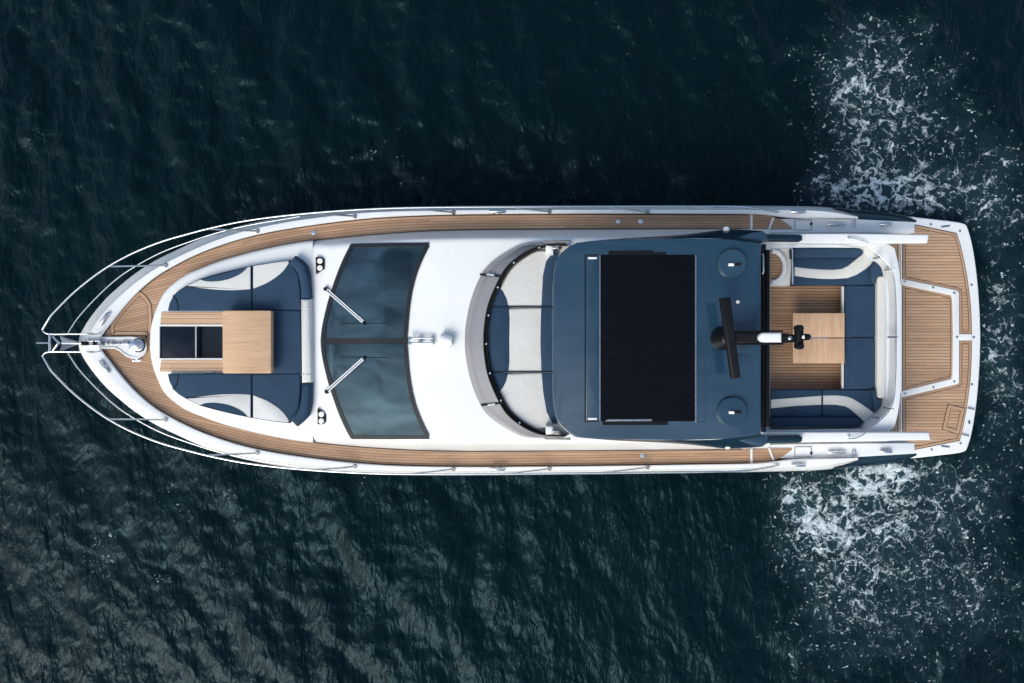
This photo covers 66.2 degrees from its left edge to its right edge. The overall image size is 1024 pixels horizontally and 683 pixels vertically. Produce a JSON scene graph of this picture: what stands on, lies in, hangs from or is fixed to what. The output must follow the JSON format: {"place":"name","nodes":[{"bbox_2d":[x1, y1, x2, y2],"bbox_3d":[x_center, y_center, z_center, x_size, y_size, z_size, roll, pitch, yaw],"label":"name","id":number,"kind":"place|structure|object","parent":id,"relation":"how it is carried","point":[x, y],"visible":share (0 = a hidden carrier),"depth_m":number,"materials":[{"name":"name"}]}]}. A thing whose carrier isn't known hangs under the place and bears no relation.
{"place":"outdoors","nodes":[
{"label":"outdoors","id":0,"kind":"place"},
{"bbox_2d":[0,0,1023,682],"bbox_3d":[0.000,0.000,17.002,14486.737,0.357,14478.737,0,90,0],"label":"water","id":1,"kind":"structure","parent":0,"point":[126,128],"depth_m":17.00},
{"bbox_2d":[36,205,979,475],"bbox_3d":[0.590,-0.022,15.207,18.486,4.985,5.316,0,90,0],"label":"motor yacht","id":2,"kind":"object","parent":1,"relation":"on","point":[672,337],"visible":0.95,"depth_m":14.70,"materials":[{"name":"white plastic"}]},
{"bbox_2d":[52,336,80,350],"bbox_3d":[-8.448,0.036,15.080,0.676,0.300,0.300,0,90,0],"label":"anchor","id":3,"kind":"object","parent":2,"relation":"hanging from","point":[66,343],"visible":0.95,"depth_m":15.11,"materials":[{"name":"silver metal"}]},
{"bbox_2d":[168,266,252,310],"bbox_3d":[-5.677,-1.000,14.797,1.582,0.166,0.848,0,90,0],"label":"lounge cushion","id":4,"kind":"object","parent":2,"relation":"on","point":[231,290],"visible":0.99,"depth_m":14.73,"materials":[{"name":"blue fabric"}]},
{"bbox_2d":[168,373,253,417],"bbox_3d":[-5.677,1.016,14.797,1.582,0.166,0.848,0,90,0],"label":"lounge cushion","id":5,"kind":"object","parent":2,"relation":"on","point":[231,393],"visible":1,"depth_m":14.73,"materials":[{"name":"blue fabric"}]},
{"bbox_2d":[223,311,273,372],"bbox_3d":[-4.883,0.009,14.590,0.895,0.280,1.156,0,90,0],"label":"lounge table","id":6,"kind":"object","parent":2,"relation":"on","point":[248,341],"visible":1,"depth_m":14.45,"materials":[{"name":"brown wood"}]},
{"bbox_2d":[252,260,300,309],"bbox_3d":[-4.424,-1.062,14.800,0.914,0.160,0.938,0,90,0],"label":"lounge cushion","id":7,"kind":"object","parent":2,"relation":"on","point":[276,285],"visible":0.98,"depth_m":14.73,"materials":[{"name":"blue fabric"}]},
{"bbox_2d":[252,373,301,422],"bbox_3d":[-4.424,1.068,14.800,0.914,0.160,0.941,0,90,0],"label":"lounge cushion","id":8,"kind":"object","parent":2,"relation":"on","point":[276,397],"visible":0.98,"depth_m":14.73,"materials":[{"name":"blue fabric"}]},
{"bbox_2d":[253,310,301,373],"bbox_3d":[-4.408,0.007,14.805,0.904,0.150,1.190,0,90,0],"label":"lounge cushion","id":9,"kind":"object","parent":2,"relation":"on","point":[287,341],"visible":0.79,"depth_m":14.73,"materials":[{"name":"blue fabric"}]},
{"bbox_2d":[290,256,312,425],"bbox_3d":[-3.967,-0.007,14.766,0.433,0.228,3.208,0,90,0],"label":"bolster","id":10,"kind":"object","parent":2,"relation":"on","point":[301,415],"visible":1,"depth_m":14.67,"materials":[{"name":"blue fabric"}]},
{"bbox_2d":[488,306,551,371],"bbox_3d":[0.182,-0.043,14.268,1.228,0.164,1.204,0,90,0],"label":"sun pad","id":11,"kind":"object","parent":2,"relation":"on","point":[519,339],"visible":0.91,"depth_m":14.20,"materials":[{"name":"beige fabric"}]},
{"bbox_2d":[492,372,557,429],"bbox_3d":[0.230,1.076,14.274,1.198,0.152,1.052,0,90,0],"label":"sun pad","id":12,"kind":"object","parent":2,"relation":"on","point":[528,398],"visible":0.91,"depth_m":14.21,"materials":[{"name":"beige fabric"}]},
{"bbox_2d":[492,251,557,305],"bbox_3d":[0.220,-1.141,14.274,1.218,0.152,1.018,0,90,0],"label":"sun pad","id":13,"kind":"object","parent":2,"relation":"on","point":[528,280],"visible":0.92,"depth_m":14.21,"materials":[{"name":"beige fabric"}]},
{"bbox_2d":[770,389,821,416],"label":"sofa cushion","id":14,"kind":"object","parent":2,"relation":"on","point":[795,402],"visible":0.97,"depth_m":15.14,"materials":[{"name":"blue fabric"}]},
{"bbox_2d":[770,417,862,426],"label":"sofa back cushion","id":15,"kind":"object","parent":2,"relation":"on","point":[810,421],"visible":0.93,"depth_m":15.00,"materials":[{"name":"blue fabric"}]},
{"bbox_2d":[792,313,843,362],"bbox_3d":[5.839,-0.063,15.259,0.982,0.642,0.952,0,90,0],"label":"cockpit table","id":16,"kind":"object","parent":2,"relation":"on","point":[820,346],"visible":0.82,"depth_m":14.94,"materials":[{"name":"brown wood"}]},
{"bbox_2d":[789,248,862,258],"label":"sofa back cushion","id":17,"kind":"object","parent":2,"relation":"on","point":[827,252],"visible":0.96,"depth_m":15.00,"materials":[{"name":"blue fabric"}]},
{"bbox_2d":[790,253,874,285],"bbox_3d":[6.220,-1.396,15.216,1.624,0.168,0.644,0,90,0],"label":"sofa cushion","id":18,"kind":"object","parent":2,"relation":"on","point":[827,271],"visible":0.97,"depth_m":15.14,"materials":[{"name":"blue fabric"}]},
{"bbox_2d":[868,262,882,284],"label":"sofa corner cushion","id":19,"kind":"object","parent":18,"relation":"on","point":[874,270],"visible":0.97,"depth_m":15.02,"materials":[{"name":"blue fabric"}]},
{"bbox_2d":[821,389,873,421],"bbox_3d":[6.497,1.248,15.216,1.001,0.168,0.640,0,90,0],"label":"sofa cushion","id":20,"kind":"object","parent":2,"relation":"on","point":[856,403],"visible":0.98,"depth_m":15.14,"materials":[{"name":"blue fabric"}]},
{"bbox_2d":[843,338,874,388],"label":"sofa cushion","id":21,"kind":"object","parent":2,"relation":"on","point":[859,363],"visible":1,"depth_m":15.14,"materials":[{"name":"blue fabric"}]},
{"bbox_2d":[844,285,874,336],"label":"sofa cushion","id":22,"kind":"object","parent":2,"relation":"on","point":[859,311],"visible":0.98,"depth_m":15.14,"materials":[{"name":"blue fabric"}]},
{"bbox_2d":[869,390,881,411],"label":"sofa corner cushion","id":23,"kind":"object","parent":2,"relation":"on","point":[876,403],"visible":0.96,"depth_m":15.03,"materials":[{"name":"blue fabric"}]},
{"bbox_2d":[871,276,884,397],"bbox_3d":[7.082,-0.083,15.175,0.153,0.250,2.347,0,90,0],"label":"sofa back cushion","id":24,"kind":"object","parent":2,"relation":"on","point":[879,337],"visible":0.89,"depth_m":15.05,"materials":[{"name":"beige fabric"}]}
]}

